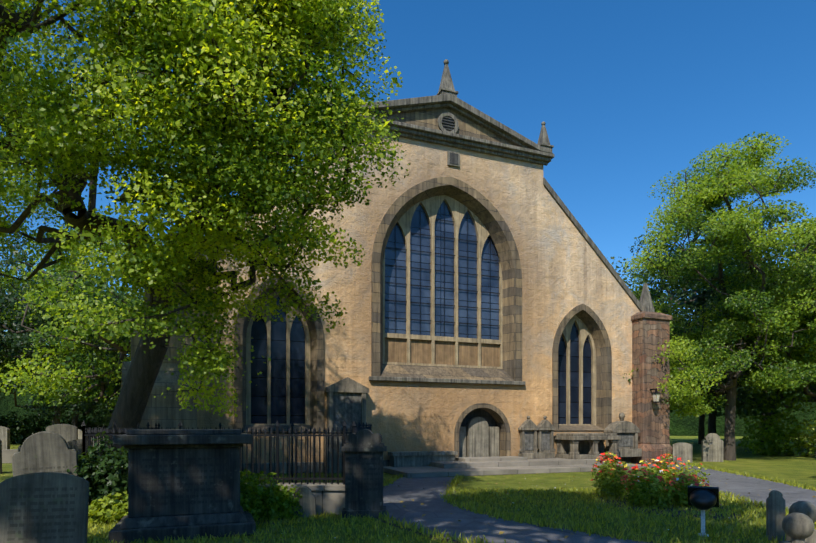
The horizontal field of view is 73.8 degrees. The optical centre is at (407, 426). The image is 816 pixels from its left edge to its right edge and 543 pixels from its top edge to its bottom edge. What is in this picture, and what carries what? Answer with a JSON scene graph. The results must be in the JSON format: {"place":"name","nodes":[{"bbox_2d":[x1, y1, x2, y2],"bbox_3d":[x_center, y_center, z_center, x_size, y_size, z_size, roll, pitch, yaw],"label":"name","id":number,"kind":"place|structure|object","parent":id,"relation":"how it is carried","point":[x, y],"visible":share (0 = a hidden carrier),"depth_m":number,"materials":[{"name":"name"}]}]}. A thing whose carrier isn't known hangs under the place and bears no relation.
{"place":"outdoors","nodes":[
{"label":"outdoors","id":0,"kind":"place"},
{"bbox_2d":[0,440,1,473],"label":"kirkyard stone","id":1,"kind":"object","parent":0,"point":[0,457],"visible":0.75,"depth_m":17.29,"materials":[{"name":"grey stone"}]},
{"bbox_2d":[0,300,32,381],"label":"tree leaves","id":2,"kind":"object","parent":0,"point":[6,363],"depth_m":41.51,"materials":[{"name":"green plant"}]},
{"bbox_2d":[2,449,97,463],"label":"terrace wall","id":3,"kind":"structure","parent":0,"point":[7,454],"depth_m":22.16,"materials":[{"name":"grey stone"}]},
{"bbox_2d":[0,436,815,542],"bbox_3d":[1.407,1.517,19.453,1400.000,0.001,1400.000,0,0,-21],"label":"lawn","id":4,"kind":"structure","parent":0,"point":[800,468],"depth_m":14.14,"materials":[{"name":"green plant"}]},
{"bbox_2d":[0,426,9,449],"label":"stone","id":5,"kind":"object","parent":4,"relation":"on","point":[5,435],"visible":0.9,"depth_m":27.22,"materials":[{"name":"grey stone"}]},
{"bbox_2d":[0,270,47,391],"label":"tree leaves","id":6,"kind":"object","parent":4,"relation":"on","point":[12,334],"depth_m":46.16,"materials":[{"name":"green plant"}]},
{"bbox_2d":[0,411,48,443],"bbox_3d":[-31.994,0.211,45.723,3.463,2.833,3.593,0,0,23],"label":"hedge","id":7,"kind":"object","parent":4,"relation":"on","point":[26,428],"visible":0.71,"depth_m":45.21,"materials":[{"name":"green plant"}]},
{"bbox_2d":[0,472,88,542],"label":"headstone","id":8,"kind":"object","parent":4,"relation":"on","point":[46,507],"visible":1,"depth_m":5.48,"materials":[{"name":"stone"}]},
{"bbox_2d":[12,431,78,476],"bbox_3d":[-5.592,0.799,8.426,0.840,1.439,0.160,-3,4,-25],"label":"headstone","id":9,"kind":"object","parent":4,"relation":"on","point":[45,451],"visible":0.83,"depth_m":8.33,"materials":[{"name":"stone"}]},
{"bbox_2d":[46,424,77,441],"bbox_3d":[-13.806,0.713,21.699,1.100,1.608,0.140,0,1,-12],"label":"gravestone","id":10,"kind":"object","parent":4,"relation":"on","point":[67,432],"visible":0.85,"depth_m":21.66,"materials":[{"name":"grey stone"}]},
{"bbox_2d":[43,413,91,436],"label":"hedge","id":11,"kind":"object","parent":4,"relation":"on","point":[69,421],"visible":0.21,"depth_m":45.57,"materials":[{"name":"green plant"}]},
{"bbox_2d":[0,266,135,416],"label":"tree leaves","id":12,"kind":"object","parent":4,"relation":"on","point":[109,389],"depth_m":51.44,"materials":[{"name":"green plant"}]},
{"bbox_2d":[0,262,138,426],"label":"tree leaves","id":13,"kind":"object","parent":4,"relation":"on","point":[2,329],"depth_m":40.54,"materials":[{"name":"green plant"}]},
{"bbox_2d":[0,224,143,424],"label":"tree leaves","id":14,"kind":"object","parent":4,"relation":"on","point":[15,342],"depth_m":35.01,"materials":[{"name":"green plant"}]},
{"bbox_2d":[0,263,143,414],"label":"tree leaves","id":15,"kind":"object","parent":4,"relation":"on","point":[117,386],"depth_m":42.99,"materials":[{"name":"green plant"}]},
{"bbox_2d":[67,439,91,459],"bbox_3d":[-11.264,0.984,18.678,0.750,1.067,0.140,0,-1,-26],"label":"kirkyard stone","id":16,"kind":"object","parent":4,"relation":"on","point":[76,445],"visible":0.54,"depth_m":18.59,"materials":[{"name":"grey stone"}]},
{"bbox_2d":[78,429,81,438],"bbox_3d":[-17.199,0.832,28.271,1.000,1.370,0.200,0,0,-9],"label":"stone","id":17,"kind":"object","parent":4,"relation":"on","point":[79,433],"visible":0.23,"depth_m":28.20,"materials":[{"name":"grey stone"}]},
{"bbox_2d":[0,222,166,409],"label":"tree leaves","id":18,"kind":"object","parent":4,"relation":"on","point":[57,380],"depth_m":28.10,"materials":[{"name":"green plant"}]},
{"bbox_2d":[78,410,110,436],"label":"hedge","id":19,"kind":"object","parent":4,"relation":"on","point":[95,424],"visible":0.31,"depth_m":46.60,"materials":[{"name":"green plant"}]},
{"bbox_2d":[121,283,197,428],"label":"buttress","id":20,"kind":"structure","parent":4,"relation":"on","point":[165,413],"depth_m":15.12,"materials":[{"name":"stone"}]},
{"bbox_2d":[108,429,255,542],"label":"chest tomb","id":21,"kind":"object","parent":4,"relation":"on","point":[185,483],"visible":0.94,"depth_m":7.39,"materials":[{"name":"stone"}]},
{"bbox_2d":[88,518,282,524],"bbox_3d":[-3.841,1.511,8.845,3.674,0.001,0.997,0,0,1],"label":"soil border","id":22,"kind":"object","parent":4,"relation":"on","point":[268,520],"visible":0.07,"depth_m":8.62,"materials":[{"name":"brown soil"}]},
{"bbox_2d":[67,431,127,518],"bbox_3d":[-4.978,0.811,9.067,1.389,1.481,1.370,0,0,-21],"label":"shrub","id":23,"kind":"object","parent":22,"relation":"on","point":[105,475],"visible":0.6,"depth_m":8.74,"materials":[{"name":"green plant"}]},
{"bbox_2d":[88,487,127,522],"bbox_3d":[-4.564,1.259,8.766,1.228,0.568,1.042,0,0,-21],"label":"shrub","id":24,"kind":"object","parent":22,"relation":"on","point":[113,514],"visible":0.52,"depth_m":8.47,"materials":[{"name":"green plant"}]},
{"bbox_2d":[240,467,279,519],"bbox_3d":[-2.756,1.107,8.808,1.089,0.857,1.216,0,0,38],"label":"bush","id":25,"kind":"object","parent":22,"relation":"on","point":[248,486],"depth_m":8.75,"materials":[{"name":"green plant"}]},
{"bbox_2d":[252,481,303,519],"bbox_3d":[-2.109,1.218,8.989,0.820,0.618,0.837,0,0,3],"label":"bush","id":26,"kind":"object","parent":22,"relation":"on","point":[284,496],"depth_m":8.78,"materials":[{"name":"green plant"}]},
{"bbox_2d":[0,0,410,471],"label":"lime tree","id":27,"kind":"object","parent":4,"relation":"on","point":[193,18],"depth_m":8.26,"materials":[{"name":"green plant"}]},
{"bbox_2d":[81,420,371,484],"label":"iron railings","id":28,"kind":"object","parent":4,"relation":"on","point":[86,437],"visible":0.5,"depth_m":9.53,"materials":[{"name":"black metal"}]},
{"bbox_2d":[253,483,344,514],"bbox_3d":[-3.512,1.267,9.539,4.900,0.500,0.480,0,0,1],"label":"tomb","id":29,"kind":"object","parent":4,"relation":"on","point":[330,497],"depth_m":9.30,"materials":[{"name":"grey stone"}]},
{"bbox_2d":[291,486,315,516],"bbox_3d":[-1.736,1.255,9.024,0.400,0.540,0.080,0,14,-3],"label":"leaning stone","id":30,"kind":"object","parent":4,"relation":"on","point":[307,501],"visible":0.83,"depth_m":8.99,"materials":[{"name":"grey stone"}]},
{"bbox_2d":[324,377,368,472],"bbox_3d":[-2.015,-0.043,17.898,1.460,3.120,0.390,0,0,-21],"label":"mural monument","id":31,"kind":"object","parent":4,"relation":"on","point":[347,386],"visible":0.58,"depth_m":17.68,"materials":[{"name":"stone"}]},
{"bbox_2d":[333,395,360,429],"bbox_3d":[-1.996,-0.433,17.849,1.000,1.140,0.015,0,0,-21],"label":"mural monument panel","id":32,"kind":"object","parent":31,"relation":"attached to","point":[347,409],"visible":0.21,"depth_m":17.83,"materials":[{"name":"grey stone"}]},
{"bbox_2d":[341,429,386,517],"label":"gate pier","id":33,"kind":"structure","parent":4,"relation":"on","point":[363,449],"depth_m":9.01,"materials":[{"name":"stone"}]},
{"bbox_2d":[87,487,815,542],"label":"lawn tufts","id":34,"kind":"object","parent":4,"relation":"on","point":[586,497],"visible":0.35,"depth_m":8.54,"materials":[{"name":"green plant"}]},
{"bbox_2d":[214,472,815,542],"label":"fallen leaves","id":35,"kind":"object","parent":4,"relation":"on","point":[501,532],"visible":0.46,"depth_m":10.11,"materials":[{"name":"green plant"}]},
{"bbox_2d":[383,456,648,477],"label":"stone steps","id":36,"kind":"structure","parent":4,"relation":"on","point":[484,466],"depth_m":17.98,"materials":[{"name":"grey stone"}]},
{"bbox_2d":[388,451,457,466],"bbox_3d":[0.520,1.197,18.757,2.390,0.640,0.560,0,0,-21],"label":"monument base slab","id":37,"kind":"object","parent":36,"relation":"on","point":[411,458],"visible":0.79,"depth_m":18.47,"materials":[{"name":"stone"}]},
{"bbox_2d":[554,433,620,458],"bbox_3d":[6.872,0.747,20.828,2.200,0.940,1.140,0,0,-21],"label":"table tomb","id":38,"kind":"object","parent":36,"relation":"on","point":[580,445],"visible":0.98,"depth_m":20.54,"materials":[{"name":"stone"}]},
{"bbox_2d":[593,490,740,518],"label":"flower bed soil","id":39,"kind":"structure","parent":4,"relation":"on","point":[695,516],"depth_m":9.85,"materials":[{"name":"brown soil"}]},
{"bbox_2d":[590,460,624,498],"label":"bed plant","id":40,"kind":"object","parent":39,"relation":"on","point":[606,482],"visible":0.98,"depth_m":11.30,"materials":[{"name":"green plant"}]},
{"bbox_2d":[591,452,625,493],"bbox_3d":[4.413,1.023,11.943,0.717,0.985,0.730,0,0,-21],"label":"bed plant","id":41,"kind":"object","parent":39,"relation":"on","point":[614,455],"visible":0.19,"depth_m":11.91,"materials":[{"name":"plant"}]},
{"bbox_2d":[594,469,624,497],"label":"bed plant","id":42,"kind":"object","parent":39,"relation":"on","point":[611,488],"visible":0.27,"depth_m":11.44,"materials":[{"name":"green plant"}]},
{"bbox_2d":[593,454,627,494],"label":"bed plant","id":43,"kind":"object","parent":39,"relation":"on","point":[615,466],"visible":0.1,"depth_m":11.78,"materials":[{"name":"green plant"}]},
{"bbox_2d":[599,458,631,492],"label":"bed plant","id":44,"kind":"object","parent":39,"relation":"on","point":[618,463],"visible":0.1,"depth_m":11.84,"materials":[{"name":"plant"}]},
{"bbox_2d":[619,468,658,506],"bbox_3d":[4.413,1.175,10.297,0.749,0.717,0.663,0,0,40],"label":"bed plant","id":45,"kind":"object","parent":39,"relation":"on","point":[632,494],"visible":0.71,"depth_m":10.22,"materials":[{"name":"green plant"}]},
{"bbox_2d":[621,472,663,500],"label":"bed plant","id":46,"kind":"object","parent":39,"relation":"on","point":[641,490],"visible":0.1,"depth_m":10.39,"materials":[{"name":"green plant"}]},
{"bbox_2d":[628,475,663,504],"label":"bed plant","id":47,"kind":"object","parent":39,"relation":"on","point":[645,491],"visible":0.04,"depth_m":10.27,"materials":[{"name":"green plant"}]},
{"bbox_2d":[633,460,664,474],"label":"bed plant","id":48,"kind":"object","parent":39,"relation":"on","point":[643,462],"visible":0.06,"depth_m":11.71,"materials":[{"name":"green plant"}]},
{"bbox_2d":[590,453,708,491],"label":"bed flowers","id":49,"kind":"object","parent":39,"relation":"on","point":[657,476],"visible":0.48,"depth_m":10.83,"materials":[{"name":"plant"}]},
{"bbox_2d":[633,469,675,508],"bbox_3d":[4.546,1.159,10.026,0.752,0.720,0.713,0,0,5],"label":"bed plant","id":50,"kind":"object","parent":39,"relation":"on","point":[659,488],"visible":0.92,"depth_m":9.93,"materials":[{"name":"green plant"}]},
{"bbox_2d":[653,459,675,478],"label":"bed plant","id":51,"kind":"object","parent":39,"relation":"on","point":[673,470],"visible":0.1,"depth_m":11.56,"materials":[{"name":"green plant"}]},
{"bbox_2d":[651,462,678,497],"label":"bed plant","id":52,"kind":"object","parent":39,"relation":"on","point":[667,473],"visible":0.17,"depth_m":11.04,"materials":[{"name":"green plant"}]},
{"bbox_2d":[652,453,681,481],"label":"bed plant","id":53,"kind":"object","parent":39,"relation":"on","point":[663,459],"visible":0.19,"depth_m":11.70,"materials":[{"name":"green plant"}]},
{"bbox_2d":[664,472,700,507],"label":"bed plant","id":54,"kind":"object","parent":39,"relation":"on","point":[683,495],"visible":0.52,"depth_m":10.04,"materials":[{"name":"green plant"}]},
{"bbox_2d":[666,477,700,505],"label":"bed plant","id":55,"kind":"object","parent":39,"relation":"on","point":[673,495],"visible":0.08,"depth_m":10.27,"materials":[{"name":"green plant"}]},
{"bbox_2d":[675,463,709,486],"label":"bed plant","id":56,"kind":"object","parent":39,"relation":"on","point":[691,473],"visible":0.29,"depth_m":11.19,"materials":[{"name":"green plant"}]},
{"bbox_2d":[610,246,750,384],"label":"tree leaves","id":57,"kind":"object","parent":4,"relation":"on","point":[691,308],"depth_m":37.23,"materials":[{"name":"green plant"}]},
{"bbox_2d":[672,442,691,463],"bbox_3d":[10.996,1.087,21.797,0.700,0.861,0.200,0,0,21],"label":"stone","id":58,"kind":"object","parent":4,"relation":"on","point":[682,451],"visible":0.9,"depth_m":21.70,"materials":[{"name":"grey stone"}]},
{"bbox_2d":[698,510,708,536],"bbox_3d":[4.075,1.337,7.511,0.100,0.360,0.100,0,0,1],"label":"floodlight post","id":59,"kind":"object","parent":4,"relation":"on","point":[702,522],"visible":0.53,"depth_m":7.49,"materials":[{"name":"metal"}]},
{"bbox_2d":[687,486,718,509],"bbox_3d":[4.048,1.049,7.465,0.380,0.350,0.284,0,25,31],"label":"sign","id":60,"kind":"object","parent":59,"relation":"on","point":[703,498],"visible":1,"depth_m":7.42,"materials":[{"name":"black metal"}]},
{"bbox_2d":[701,433,722,461],"bbox_3d":[13.021,0.907,23.263,0.800,1.220,0.200,0,0,11],"label":"stone","id":61,"kind":"object","parent":4,"relation":"on","point":[711,447],"visible":1,"depth_m":23.17,"materials":[{"name":"grey stone"}]},
{"bbox_2d":[623,203,807,433],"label":"tree leaves","id":62,"kind":"object","parent":4,"relation":"on","point":[764,226],"depth_m":35.19,"materials":[{"name":"green plant"}]},
{"bbox_2d":[622,132,815,460],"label":"lime tree","id":63,"kind":"object","parent":4,"relation":"on","point":[762,181],"depth_m":22.69,"materials":[{"name":"green plant"}]},
{"bbox_2d":[651,266,786,443],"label":"tree leaves","id":64,"kind":"object","parent":4,"relation":"on","point":[717,388],"depth_m":45.38,"materials":[{"name":"green plant"}]},
{"bbox_2d":[653,219,815,449],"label":"tree leaves","id":65,"kind":"object","parent":4,"relation":"on","point":[701,302],"depth_m":28.93,"materials":[{"name":"green plant"}]},
{"bbox_2d":[670,256,802,441],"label":"tree leaves","id":66,"kind":"object","parent":4,"relation":"on","point":[710,387],"depth_m":47.29,"materials":[{"name":"green plant"}]},
{"bbox_2d":[699,217,815,420],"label":"tree leaves","id":67,"kind":"object","parent":4,"relation":"on","point":[787,396],"depth_m":27.26,"materials":[{"name":"green plant"}]},
{"bbox_2d":[737,411,807,455],"bbox_3d":[19.089,0.377,28.451,3.152,2.362,3.115,0,0,29],"label":"hedge","id":68,"kind":"object","parent":4,"relation":"on","point":[776,436],"visible":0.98,"depth_m":27.99,"materials":[{"name":"green plant"}]},
{"bbox_2d":[766,490,784,540],"bbox_3d":[4.901,1.187,7.247,0.200,0.660,0.080,0,0,21],"label":"marker stone","id":69,"kind":"object","parent":4,"relation":"on","point":[775,507],"visible":0.92,"depth_m":7.21,"materials":[{"name":"grey stone"}]},
{"bbox_2d":[779,512,813,542],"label":"ball finial","id":70,"kind":"object","parent":4,"relation":"on","point":[797,527],"visible":1,"depth_m":6.17,"materials":[{"name":"stone"}]},
{"bbox_2d":[786,501,815,542],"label":"ball finial","id":71,"kind":"object","parent":4,"relation":"on","point":[807,508],"visible":0.5,"depth_m":6.69,"materials":[{"name":"stone"}]},
{"bbox_2d":[794,418,815,456],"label":"hedge","id":72,"kind":"object","parent":4,"relation":"on","point":[810,441],"visible":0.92,"depth_m":26.87,"materials":[{"name":"green plant"}]},
{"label":"church","id":73,"kind":"object","parent":4,"relation":"on","visible":0},
{"bbox_2d":[168,228,654,311],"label":"buttress finials","id":74,"kind":"object","parent":73,"relation":"attached to","point":[645,300],"visible":0.42,"depth_m":22.48,"materials":[{"name":"stone"}]},
{"bbox_2d":[328,59,553,151],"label":"finials","id":75,"kind":"object","parent":73,"relation":"on","point":[446,85],"visible":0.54,"depth_m":19.47,"materials":[{"name":"stone"}]},
{"bbox_2d":[385,205,499,337],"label":"window saddle bars","id":76,"kind":"object","parent":73,"relation":"attached to","point":[420,268],"depth_m":19.95,"materials":[{"name":"metal"}]},
{"bbox_2d":[377,107,515,145],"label":"pediment","id":77,"kind":"structure","parent":73,"relation":"attached to","point":[429,119],"depth_m":19.33,"materials":[{"name":"stone"}]},
{"bbox_2d":[437,112,458,132],"bbox_3d":[1.428,-10.783,19.397,0.800,0.800,0.080,0,0,-21],"label":"round vent frame","id":78,"kind":"object","parent":73,"relation":"attached to","point":[440,117],"visible":0.75,"depth_m":19.34,"materials":[{"name":"stone"}]},
{"bbox_2d":[442,116,454,130],"bbox_3d":[1.428,-10.783,19.397,0.540,0.540,0.060,0,0,-21],"label":"round louvered vent","id":79,"kind":"object","parent":73,"relation":"attached to","point":[448,123],"visible":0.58,"depth_m":19.39,"materials":[{"name":"grey wood"}]},
{"bbox_2d":[447,151,459,166],"bbox_3d":[1.633,-9.583,19.505,0.460,0.500,0.060,0,0,-21],"label":"vent frame","id":80,"kind":"object","parent":73,"relation":"attached to","point":[448,160],"visible":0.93,"depth_m":19.47,"materials":[{"name":"grey stone"}]},
{"bbox_2d":[450,152,457,164],"bbox_3d":[1.646,-9.583,19.470,0.340,0.380,0.015,0,0,-21],"label":"date plaque","id":81,"kind":"object","parent":80,"relation":"in","point":[453,158],"visible":1,"depth_m":19.46,"materials":[{"name":"stone"}]},
{"bbox_2d":[460,408,496,426],"bbox_3d":[2.544,0.317,20.466,2.200,2.400,0.001,0,0,-21],"label":"door arch recess","id":82,"kind":"object","parent":73,"relation":"attached to","point":[487,417],"depth_m":20.54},
{"bbox_2d":[459,417,498,456],"bbox_3d":[2.606,0.582,20.302,1.800,1.870,0.350,0,0,-21],"label":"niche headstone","id":83,"kind":"object","parent":73,"relation":"in","point":[478,436],"visible":0.65,"depth_m":20.24,"materials":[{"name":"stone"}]},
{"bbox_2d":[518,416,555,458],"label":"aedicule tablets","id":84,"kind":"object","parent":73,"relation":"attached to","point":[528,424],"visible":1,"depth_m":20.43,"materials":[{"name":"grey stone"}]},
{"bbox_2d":[525,432,549,449],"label":"monument panels","id":85,"kind":"object","parent":84,"relation":"attached to","point":[529,440],"visible":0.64,"depth_m":20.44,"materials":[{"name":"grey stone"}]},
{"bbox_2d":[604,412,641,456],"bbox_3d":[8.587,0.330,21.737,1.350,1.774,0.640,0,0,-21],"label":"mural monument","id":86,"kind":"object","parent":73,"relation":"attached to","point":[621,427],"visible":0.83,"depth_m":21.58,"materials":[{"name":"stone"}]},
{"bbox_2d":[617,435,632,446],"bbox_3d":[8.632,0.577,21.617,0.750,0.480,0.015,0,0,-21],"label":"mural monument panel","id":87,"kind":"object","parent":86,"relation":"attached to","point":[626,441],"visible":0.79,"depth_m":21.61,"materials":[{"name":"grey stone"}]},
{"bbox_2d":[0,362,815,436],"bbox_3d":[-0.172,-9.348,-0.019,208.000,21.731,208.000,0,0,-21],"label":"hedge","id":88,"kind":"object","parent":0,"point":[687,425],"depth_m":80.64,"materials":[{"name":"green plant"}]},
{"bbox_2d":[0,0,815,361],"label":"sky","id":89,"kind":"structure","parent":0,"point":[626,93],"materials":[{"name":"blue"}]},
{"bbox_2d":[195,131,640,463],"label":"church wall","id":90,"kind":"structure","parent":0,"point":[564,269],"depth_m":19.54,"materials":[{"name":"beige stone"}]},
{"bbox_2d":[195,94,642,474],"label":"church cornices","id":91,"kind":"object","parent":90,"relation":"attached to","point":[525,149],"visible":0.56,"depth_m":19.51,"materials":[{"name":"grey stone"}]},
{"bbox_2d":[246,195,595,424],"bbox_3d":[1.234,-4.250,19.916,13.779,8.435,0.150,0,0,-21],"label":"window tracery","id":92,"kind":"object","parent":90,"relation":"in","point":[457,209],"visible":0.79,"depth_m":19.77,"materials":[{"name":"beige stone"}]},
{"bbox_2d":[251,296,590,423],"bbox_3d":[1.218,-2.256,19.958,13.819,4.447,0.001,0,0,-21],"label":"window glass","id":93,"kind":"object","parent":92,"relation":"in","point":[278,375],"visible":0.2,"depth_m":18.07,"materials":[{"name":"blue glass"}]},
{"bbox_2d":[385,201,498,339],"bbox_3d":[1.320,-5.825,20.029,4.836,5.325,0.001,0,0,-21],"label":"window glass","id":94,"kind":"object","parent":92,"relation":"in","point":[489,284],"visible":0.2,"depth_m":20.00,"materials":[{"name":"blue glass"}]},
{"bbox_2d":[385,338,499,366],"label":"window base panels","id":95,"kind":"object","parent":92,"relation":"in","point":[395,350],"visible":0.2,"depth_m":19.96,"materials":[{"name":"beige stone"}]},
{"bbox_2d":[234,176,611,456],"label":"arch surrounds","id":96,"kind":"object","parent":90,"relation":"attached to","point":[481,207],"visible":0.81,"depth_m":19.82,"materials":[{"name":"grey stone"}]},
{"bbox_2d":[377,477,652,542],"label":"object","id":97,"kind":"structure","parent":0,"point":[417,532],"depth_m":7.96,"materials":[{"name":"soil"}]},
{"bbox_2d":[383,477,650,542],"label":"path to church","id":98,"kind":"structure","parent":0,"point":[435,509],"depth_m":8.70,"materials":[{"name":"asphalt"}]},
{"bbox_2d":[632,463,815,508],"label":"path","id":99,"kind":"structure","parent":0,"point":[741,485],"depth_m":13.38,"materials":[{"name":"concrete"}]},
{"bbox_2d":[631,311,671,463],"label":"buttress","id":100,"kind":"structure","parent":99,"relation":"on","point":[650,336],"depth_m":22.04,"materials":[{"name":"stone"}]},
{"bbox_2d":[650,388,660,402],"bbox_3d":[9.859,-1.218,21.749,0.260,0.570,0.430,0,0,-21],"label":"wall lantern","id":101,"kind":"object","parent":100,"relation":"attached to","point":[655,392],"visible":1,"depth_m":21.62,"materials":[{"name":"black metal"}]},
{"bbox_2d":[652,394,659,400],"bbox_3d":[9.889,-1.138,21.669,0.200,0.310,0.200,0,0,-21],"label":"lantern glass","id":102,"kind":"object","parent":101,"relation":"in","point":[656,397],"visible":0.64,"depth_m":21.61,"materials":[{"name":"white glass"}]}
]}

